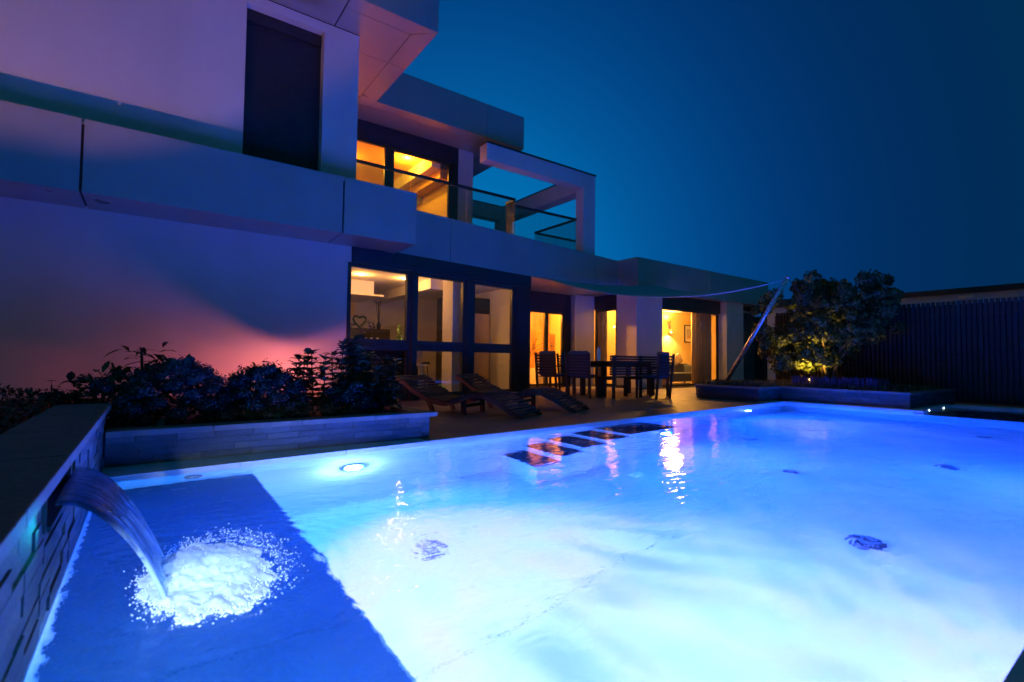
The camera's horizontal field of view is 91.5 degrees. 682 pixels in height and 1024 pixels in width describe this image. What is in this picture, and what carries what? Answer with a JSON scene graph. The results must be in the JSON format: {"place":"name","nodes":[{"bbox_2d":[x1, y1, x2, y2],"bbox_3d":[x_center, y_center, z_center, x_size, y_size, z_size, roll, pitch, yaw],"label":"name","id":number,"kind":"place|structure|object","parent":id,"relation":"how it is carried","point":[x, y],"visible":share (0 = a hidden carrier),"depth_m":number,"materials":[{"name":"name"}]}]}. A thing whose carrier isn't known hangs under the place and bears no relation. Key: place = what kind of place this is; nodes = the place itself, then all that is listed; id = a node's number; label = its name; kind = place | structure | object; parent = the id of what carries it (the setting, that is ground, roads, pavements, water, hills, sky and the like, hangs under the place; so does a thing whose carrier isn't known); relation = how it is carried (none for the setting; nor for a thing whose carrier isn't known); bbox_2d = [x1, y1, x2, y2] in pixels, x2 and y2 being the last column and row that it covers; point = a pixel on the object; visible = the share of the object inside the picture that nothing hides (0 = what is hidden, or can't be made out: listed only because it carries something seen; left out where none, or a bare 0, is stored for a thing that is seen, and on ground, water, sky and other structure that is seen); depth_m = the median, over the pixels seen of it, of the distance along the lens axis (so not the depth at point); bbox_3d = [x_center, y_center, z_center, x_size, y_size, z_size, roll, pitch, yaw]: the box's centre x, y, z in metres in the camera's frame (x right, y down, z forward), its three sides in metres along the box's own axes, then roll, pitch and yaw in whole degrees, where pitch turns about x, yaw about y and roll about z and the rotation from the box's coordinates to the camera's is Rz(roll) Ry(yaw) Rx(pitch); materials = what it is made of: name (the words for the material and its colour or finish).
{"place":"outdoors","nodes":[
{"label":"outdoors","id":0,"kind":"place"},
{"bbox_2d":[352,334,365,338],"bbox_3d":[-2.789,-0.013,9.107,0.180,0.204,0.220,2,-3,-36],"label":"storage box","id":1,"kind":"object","parent":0,"point":[362,336],"visible":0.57,"depth_m":9.04,"materials":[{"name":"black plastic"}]},
{"bbox_2d":[395,325,403,339],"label":"potted fern","id":2,"kind":"object","parent":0,"point":[399,337],"visible":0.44,"depth_m":9.53,"materials":[{"name":"green plant"}]},
{"bbox_2d":[417,351,426,391],"bbox_3d":[-2.054,0.601,10.553,0.507,0.984,0.400,2,-3,-36],"label":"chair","id":3,"kind":"object","parent":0,"point":[420,361],"visible":0.3,"depth_m":10.69,"materials":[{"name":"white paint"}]},
{"bbox_2d":[417,362,429,386],"bbox_3d":[-2.009,0.792,11.137,0.340,0.650,0.340,2,-3,-36],"label":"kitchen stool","id":4,"kind":"object","parent":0,"point":[423,368],"visible":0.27,"depth_m":11.11,"materials":[{"name":"wood"}]},
{"bbox_2d":[530,362,548,383],"bbox_3d":[0.852,0.973,15.444,0.600,0.689,0.400,2,-3,-36],"label":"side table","id":5,"kind":"object","parent":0,"point":[533,377],"visible":0.17,"depth_m":15.22,"materials":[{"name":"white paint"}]},
{"bbox_2d":[397,387,770,442],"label":"terrace","id":6,"kind":"structure","parent":0,"point":[447,423],"depth_m":7.10,"materials":[{"name":"tile"}]},
{"bbox_2d":[395,374,541,419],"bbox_3d":[-0.634,0.774,7.030,2.020,0.544,0.700,0,-2,26],"label":"sun lounger","id":7,"kind":"object","parent":6,"relation":"on","point":[445,397],"visible":0.98,"depth_m":6.91,"materials":[{"name":"brown wood"}]},
{"bbox_2d":[455,374,588,412],"bbox_3d":[0.141,0.814,7.853,2.020,0.544,0.700,0,-2,25],"label":"sun lounger","id":8,"kind":"object","parent":6,"relation":"on","point":[551,393],"visible":0.73,"depth_m":7.74,"materials":[{"name":"brown wood"}]},
{"bbox_2d":[534,351,569,395],"bbox_3d":[0.870,0.693,10.687,0.540,0.952,0.624,-1,-3,39],"label":"garden chair","id":9,"kind":"object","parent":6,"relation":"on","point":[546,365],"visible":0.84,"depth_m":10.53,"materials":[{"name":"brown wood"}]},
{"bbox_2d":[556,352,588,393],"bbox_3d":[1.423,0.731,11.525,0.540,0.952,0.624,2,-3,-36],"label":"garden chair","id":10,"kind":"object","parent":6,"relation":"on","point":[562,361],"visible":0.2,"depth_m":11.58,"materials":[{"name":"brown wood"}]},
{"bbox_2d":[565,351,598,398],"bbox_3d":[1.428,0.681,10.216,0.540,0.952,0.624,0,-2,26],"label":"garden chair","id":11,"kind":"object","parent":6,"relation":"on","point":[579,365],"visible":0.99,"depth_m":10.02,"materials":[{"name":"brown wood"}]},
{"bbox_2d":[580,361,651,396],"bbox_3d":[2.340,0.826,11.144,1.700,0.750,0.792,2,-3,-36],"label":"dining table","id":12,"kind":"object","parent":6,"relation":"on","point":[603,365],"visible":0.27,"depth_m":10.62,"materials":[{"name":"brown wood"}]},
{"bbox_2d":[596,347,600,360],"bbox_3d":[1.842,0.277,10.617,0.086,0.296,0.084,2,-3,-36],"label":"water bottle","id":13,"kind":"object","parent":12,"relation":"on","point":[598,354],"visible":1,"depth_m":10.59,"materials":[{"name":"clear glass"}]},
{"bbox_2d":[596,355,668,398],"bbox_3d":[2.589,0.748,10.602,1.860,0.870,0.450,2,-3,-36],"label":"garden bench","id":14,"kind":"object","parent":6,"relation":"on","point":[628,370],"visible":0.64,"depth_m":10.28,"materials":[{"name":"brown wood"}]},
{"bbox_2d":[634,352,674,398],"bbox_3d":[2.932,0.700,10.257,0.540,0.952,0.624,2,-3,-40],"label":"garden chair","id":15,"kind":"object","parent":6,"relation":"on","point":[663,367],"visible":1,"depth_m":10.14,"materials":[{"name":"brown wood"}]},
{"bbox_2d":[565,386,698,397],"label":"paving","id":16,"kind":"structure","parent":0,"point":[685,391],"depth_m":12.86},
{"bbox_2d":[403,0,1023,316],"label":"sky","id":17,"kind":"structure","parent":0,"point":[768,141],"materials":[{"name":"blue"}]},
{"bbox_2d":[530,380,1023,407],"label":"ground","id":18,"kind":"structure","parent":0,"point":[999,405],"depth_m":10.28,"materials":[{"name":"stone"}]},
{"bbox_2d":[0,383,70,433],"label":"clipped hedge","id":19,"kind":"object","parent":18,"relation":"on","point":[14,412],"visible":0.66,"depth_m":3.82,"materials":[{"name":"green plant"}]},
{"bbox_2d":[0,403,110,681],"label":"garden wall","id":20,"kind":"structure","parent":18,"relation":"on","point":[45,454],"depth_m":1.48,"materials":[{"name":"stone"}]},
{"bbox_2d":[55,467,166,597],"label":"waterfall","id":21,"kind":"structure","parent":20,"relation":"attached to","point":[105,498],"depth_m":1.68,"materials":[{"name":"liquid"}]},
{"bbox_2d":[5,390,437,467],"bbox_3d":[-5.220,0.748,3.970,8.278,0.290,4.015,2,-3,-36],"label":"planter bed","id":22,"kind":"object","parent":18,"relation":"on","point":[123,445],"visible":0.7,"depth_m":3.91,"materials":[{"name":"grey concrete"}]},
{"bbox_2d":[26,360,159,425],"bbox_3d":[-3.338,0.468,4.064,0.718,0.619,0.765,0,-2,20],"label":"hydrangea bush","id":23,"kind":"object","parent":22,"relation":"in","point":[105,386],"visible":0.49,"depth_m":3.95,"materials":[{"name":"green plant"}]},
{"bbox_2d":[104,342,175,416],"bbox_3d":[-3.028,0.340,4.232,0.491,0.676,0.571,1,-2,-11],"label":"long leaved plant","id":24,"kind":"object","parent":22,"relation":"on","point":[142,352],"visible":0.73,"depth_m":4.20,"materials":[{"name":"green plant"}]},
{"bbox_2d":[104,354,244,427],"bbox_3d":[-2.812,0.447,4.190,1.022,0.682,0.834,2,-3,-36],"label":"hydrangea bush","id":25,"kind":"object","parent":22,"relation":"in","point":[188,372],"visible":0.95,"depth_m":4.01,"materials":[{"name":"green plant"}]},
{"bbox_2d":[192,385,243,416],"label":"upright shrub","id":26,"kind":"object","parent":22,"relation":"on","point":[202,398],"visible":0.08,"depth_m":4.38,"materials":[{"name":"green plant"}]},
{"bbox_2d":[207,358,312,420],"bbox_3d":[-2.292,0.468,4.567,0.918,0.628,0.756,2,-3,-36],"label":"hydrangea bush","id":27,"kind":"object","parent":22,"relation":"in","point":[271,380],"visible":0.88,"depth_m":4.42,"materials":[{"name":"green plant"}]},
{"bbox_2d":[285,348,344,413],"bbox_3d":[-1.888,0.390,4.808,0.588,0.646,0.445,2,-3,-36],"label":"upright shrub","id":28,"kind":"object","parent":22,"relation":"on","point":[300,371],"visible":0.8,"depth_m":4.77,"materials":[{"name":"green plant"}]},
{"bbox_2d":[314,378,385,415],"bbox_3d":[-1.601,0.606,4.939,0.707,0.488,0.607,2,-3,-36],"label":"hydrangea bush","id":29,"kind":"object","parent":22,"relation":"on","point":[346,393],"visible":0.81,"depth_m":4.78,"materials":[{"name":"green plant"}]},
{"bbox_2d":[329,335,380,411],"bbox_3d":[-1.628,0.330,5.074,0.588,0.792,0.461,2,-3,-36],"label":"upright shrub","id":30,"kind":"object","parent":22,"relation":"on","point":[352,373],"visible":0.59,"depth_m":5.01,"materials":[{"name":"green plant"}]},
{"bbox_2d":[351,364,386,384],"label":"upright shrub","id":31,"kind":"object","parent":22,"relation":"on","point":[381,371],"visible":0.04,"depth_m":5.64,"materials":[{"name":"green plant"}]},
{"bbox_2d":[351,380,401,413],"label":"upright shrub","id":32,"kind":"object","parent":22,"relation":"on","point":[383,397],"visible":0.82,"depth_m":4.93,"materials":[{"name":"green plant"}]},
{"bbox_2d":[360,355,406,409],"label":"upright shrub","id":33,"kind":"object","parent":22,"relation":"on","point":[394,368],"visible":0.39,"depth_m":5.19,"materials":[{"name":"green plant"}]},
{"bbox_2d":[0,0,767,400],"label":"house","id":34,"kind":"structure","parent":18,"relation":"on","point":[194,178],"depth_m":7.72,"materials":[{"name":"paint"}]},
{"bbox_2d":[350,302,354,315],"bbox_3d":[-4.526,-0.934,13.074,0.840,0.540,0.030,2,-3,-36],"label":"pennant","id":35,"kind":"object","parent":34,"relation":"hanging from","point":[352,313],"visible":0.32,"depth_m":13.26,"materials":[{"name":"beige fabric"}]},
{"bbox_2d":[350,328,389,339],"bbox_3d":[-3.725,-0.040,12.521,1.300,0.550,0.383,2,-3,-36],"label":"sideboard","id":36,"kind":"object","parent":34,"relation":"attached to","point":[380,334],"visible":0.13,"depth_m":12.56,"materials":[{"name":"brown wood"}]},
{"bbox_2d":[352,315,366,327],"bbox_3d":[-3.778,-0.477,12.361,0.370,0.320,0.050,2,-3,-36],"label":"heart wreath","id":37,"kind":"object","parent":36,"relation":"on","point":[362,324],"visible":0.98,"depth_m":12.34,"materials":[{"name":"brown plant"}]},
{"bbox_2d":[367,320,375,333],"bbox_3d":[-2.659,-0.144,9.433,0.190,0.495,0.157,2,-3,-36],"label":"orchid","id":38,"kind":"object","parent":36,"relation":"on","point":[370,326],"visible":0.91,"depth_m":9.43,"materials":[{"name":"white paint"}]},
{"bbox_2d":[376,301,380,328],"bbox_3d":[-3.427,-0.670,12.808,0.129,0.735,0.130,0,-2,9],"label":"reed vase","id":39,"kind":"object","parent":36,"relation":"on","point":[378,325],"visible":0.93,"depth_m":12.79,"materials":[{"name":"black"}]},
{"bbox_2d":[357,137,387,185],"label":"window","id":40,"kind":"structure","parent":34,"relation":"in","point":[359,139],"depth_m":12.16,"materials":[{"name":"black metal"}]},
{"bbox_2d":[345,346,408,397],"bbox_3d":[-2.401,0.561,8.903,1.240,0.922,0.080,3,-3,-44],"label":"window","id":41,"kind":"structure","parent":34,"relation":"in","point":[406,349],"depth_m":9.25,"materials":[{"name":"black metal"}]},
{"bbox_2d":[346,262,410,343],"bbox_3d":[-2.387,-0.651,8.949,1.240,1.368,0.080,3,-3,-44],"label":"window","id":42,"kind":"structure","parent":34,"relation":"in","point":[350,264],"depth_m":8.98,"materials":[{"name":"clear glass"}]},
{"bbox_2d":[390,146,451,217],"bbox_3d":[-2.325,-3.263,12.742,1.700,3.018,0.070,2,-3,-36],"label":"window","id":43,"kind":"structure","parent":34,"relation":"in","point":[393,149],"depth_m":12.93,"materials":[{"name":"black metal"}]},
{"bbox_2d":[414,348,464,396],"bbox_3d":[-1.437,0.608,9.826,1.210,0.922,0.080,3,-3,-44],"label":"window","id":44,"kind":"structure","parent":34,"relation":"in","point":[462,351],"depth_m":10.03,"materials":[{"name":"black metal"}]},
{"bbox_2d":[415,272,465,345],"bbox_3d":[-1.424,-0.605,9.873,1.210,1.368,0.080,3,-3,-44],"label":"window","id":45,"kind":"structure","parent":34,"relation":"in","point":[463,281],"depth_m":9.98,"materials":[{"name":"black metal"}]},
{"bbox_2d":[357,159,576,241],"bbox_3d":[0.007,-2.672,12.076,1.680,1.160,8.328,-1,-3,35],"label":"balcony railing","id":46,"kind":"object","parent":34,"relation":"attached to","point":[512,200],"visible":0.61,"depth_m":11.10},
{"bbox_2d":[474,313,489,384],"bbox_3d":[-0.781,0.228,12.524,0.480,1.820,0.029,2,-3,-36],"label":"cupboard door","id":47,"kind":"structure","parent":34,"relation":"in","point":[482,321],"depth_m":12.53,"materials":[{"name":"beige wood"}]},
{"bbox_2d":[472,349,513,391],"bbox_3d":[-0.427,0.656,10.794,1.210,0.922,0.080,3,-3,-44],"label":"window","id":48,"kind":"structure","parent":34,"relation":"in","point":[511,353],"depth_m":11.13,"materials":[{"name":"black metal"}]},
{"bbox_2d":[472,281,514,347],"bbox_3d":[-0.414,-0.556,10.841,1.210,1.368,0.080,3,-3,-44],"label":"window","id":49,"kind":"structure","parent":34,"relation":"in","point":[512,289],"depth_m":10.97,"materials":[{"name":"black metal"}]},
{"bbox_2d":[417,140,596,254],"bbox_3d":[-0.385,-3.140,14.498,3.630,2.969,4.270,2,-3,-36],"label":"pergola","id":50,"kind":"object","parent":34,"relation":"on","point":[571,184],"visible":0.68,"depth_m":13.69,"materials":[{"name":"white paint"}]},
{"bbox_2d":[530,310,546,385],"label":"window","id":51,"kind":"structure","parent":34,"relation":"in","point":[545,312],"depth_m":14.28,"materials":[{"name":"black metal"}]},
{"bbox_2d":[530,332,551,383],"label":"vase plant","id":52,"kind":"object","parent":34,"relation":"on","point":[536,346],"visible":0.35,"depth_m":14.60,"materials":[{"name":"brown plant"}]},
{"bbox_2d":[546,311,563,385],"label":"window","id":53,"kind":"structure","parent":34,"relation":"in","point":[557,313],"depth_m":14.64,"materials":[{"name":"black metal"}]},
{"bbox_2d":[598,311,606,375],"bbox_3d":[2.734,0.114,15.175,0.068,2.410,0.407,2,-3,-36],"label":"curtain","id":54,"kind":"object","parent":34,"relation":"hanging from","point":[602,331],"visible":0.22,"depth_m":15.14,"materials":[{"name":"fabric"}]},
{"bbox_2d":[595,308,616,385],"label":"window","id":55,"kind":"structure","parent":34,"relation":"in","point":[614,309],"depth_m":15.06,"materials":[{"name":"black metal"}]},
{"bbox_2d":[540,276,781,297],"bbox_3d":[3.545,-1.284,11.013,4.000,0.787,4.340,2,-3,-36],"label":"shade sail","id":56,"kind":"object","parent":34,"relation":"attached to","point":[656,291],"visible":1,"depth_m":11.96,"materials":[{"name":"fabric"}]},
{"bbox_2d":[667,321,672,332],"bbox_3d":[5.532,-0.487,17.492,0.207,0.410,0.353,1,-2,3],"label":"wall lamp","id":57,"kind":"object","parent":34,"relation":"attached to","point":[670,330],"visible":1,"depth_m":17.38,"materials":[{"name":"metal"}]},
{"bbox_2d":[669,353,690,382],"bbox_3d":[5.462,0.897,16.423,2.000,1.021,0.850,2,-3,-36],"label":"sofa","id":58,"kind":"object","parent":34,"relation":"on","point":[682,372],"visible":0.49,"depth_m":16.72,"materials":[{"name":"fabric"}]},
{"bbox_2d":[684,325,690,342],"bbox_3d":[6.636,-0.256,18.376,0.960,0.640,0.028,2,-3,-36],"label":"framed picture","id":59,"kind":"object","parent":34,"relation":"attached to","point":[687,333],"visible":0.38,"depth_m":18.20,"materials":[{"name":"paper"}]},
{"bbox_2d":[662,308,718,385],"bbox_3d":[5.511,0.219,15.402,2.965,2.299,0.070,2,-3,-36],"label":"window","id":60,"kind":"structure","parent":34,"relation":"in","point":[717,324],"depth_m":16.21,"materials":[{"name":"black metal"}]},
{"bbox_2d":[691,313,711,383],"bbox_3d":[6.155,0.177,16.217,1.008,2.440,0.116,2,-3,-36],"label":"curtain","id":61,"kind":"object","parent":34,"relation":"hanging from","point":[701,370],"visible":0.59,"depth_m":16.15,"materials":[{"name":"fabric"}]},
{"bbox_2d":[102,401,1023,681],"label":"swimming pool","id":62,"kind":"structure","parent":18,"relation":"in","point":[222,463],"depth_m":3.82,"materials":[{"name":"tile"}]},
{"bbox_2d":[22,403,1023,681],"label":"water","id":63,"kind":"structure","parent":62,"relation":"in","point":[788,543],"depth_m":1.99,"materials":[{"name":"blue liquid"}]},
{"bbox_2d":[123,525,304,628],"bbox_3d":[-1.106,0.840,1.878,0.576,0.027,0.950,2,-3,-36],"label":"foam","id":64,"kind":"object","parent":63,"relation":"on","point":[210,579],"visible":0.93,"depth_m":1.73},
{"bbox_2d":[172,523,308,576],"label":"droplets","id":65,"kind":"object","parent":63,"relation":"on","point":[245,538],"visible":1,"depth_m":2.15,"materials":[{"name":"liquid"}]},
{"bbox_2d":[754,296,829,380],"bbox_3d":[10.746,0.110,19.152,4.100,2.980,5.700,2,-3,-36],"label":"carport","id":66,"kind":"object","parent":18,"relation":"on","point":[761,373],"visible":0.02,"depth_m":22.09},
{"bbox_2d":[694,383,957,408],"bbox_3d":[6.407,1.102,10.327,3.630,0.328,3.538,2,-3,-36],"label":"corner planter","id":67,"kind":"object","parent":18,"relation":"on","point":[910,399],"visible":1,"depth_m":9.51,"materials":[{"name":"stone"}]},
{"bbox_2d":[723,275,813,380],"bbox_3d":[5.101,-0.127,10.306,0.654,2.229,1.833,2,-3,-36],"label":"sail pole","id":68,"kind":"object","parent":67,"relation":"on","point":[757,329],"visible":0.88,"depth_m":10.16,"materials":[{"name":"metal"}]},
{"bbox_2d":[700,378,943,391],"bbox_3d":[6.407,0.898,10.417,3.498,0.153,3.434,2,-3,-36],"label":"ground cover","id":69,"kind":"object","parent":67,"relation":"on","point":[774,382],"visible":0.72,"depth_m":10.05,"materials":[{"name":"green plant"}]},
{"bbox_2d":[749,269,905,383],"bbox_3d":[6.857,-0.240,11.051,2.242,2.518,3.216,2,-3,-36],"label":"garden tree","id":70,"kind":"object","parent":67,"relation":"on","point":[837,322],"visible":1,"depth_m":10.54,"materials":[{"name":"green plant"}]},
{"bbox_2d":[792,375,888,390],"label":"lavender","id":71,"kind":"object","parent":67,"relation":"on","point":[843,381],"visible":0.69,"depth_m":9.71,"materials":[{"name":"purple plant"}]},
{"bbox_2d":[767,283,1023,380],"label":"neighbour wall","id":72,"kind":"structure","parent":18,"relation":"on","point":[980,292],"depth_m":13.05,"materials":[{"name":"beige concrete"}]},
{"bbox_2d":[775,296,1023,405],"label":"slat fence","id":73,"kind":"object","parent":18,"relation":"on","point":[973,352],"visible":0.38,"depth_m":10.11,"materials":[{"name":"black wood"}]}
]}

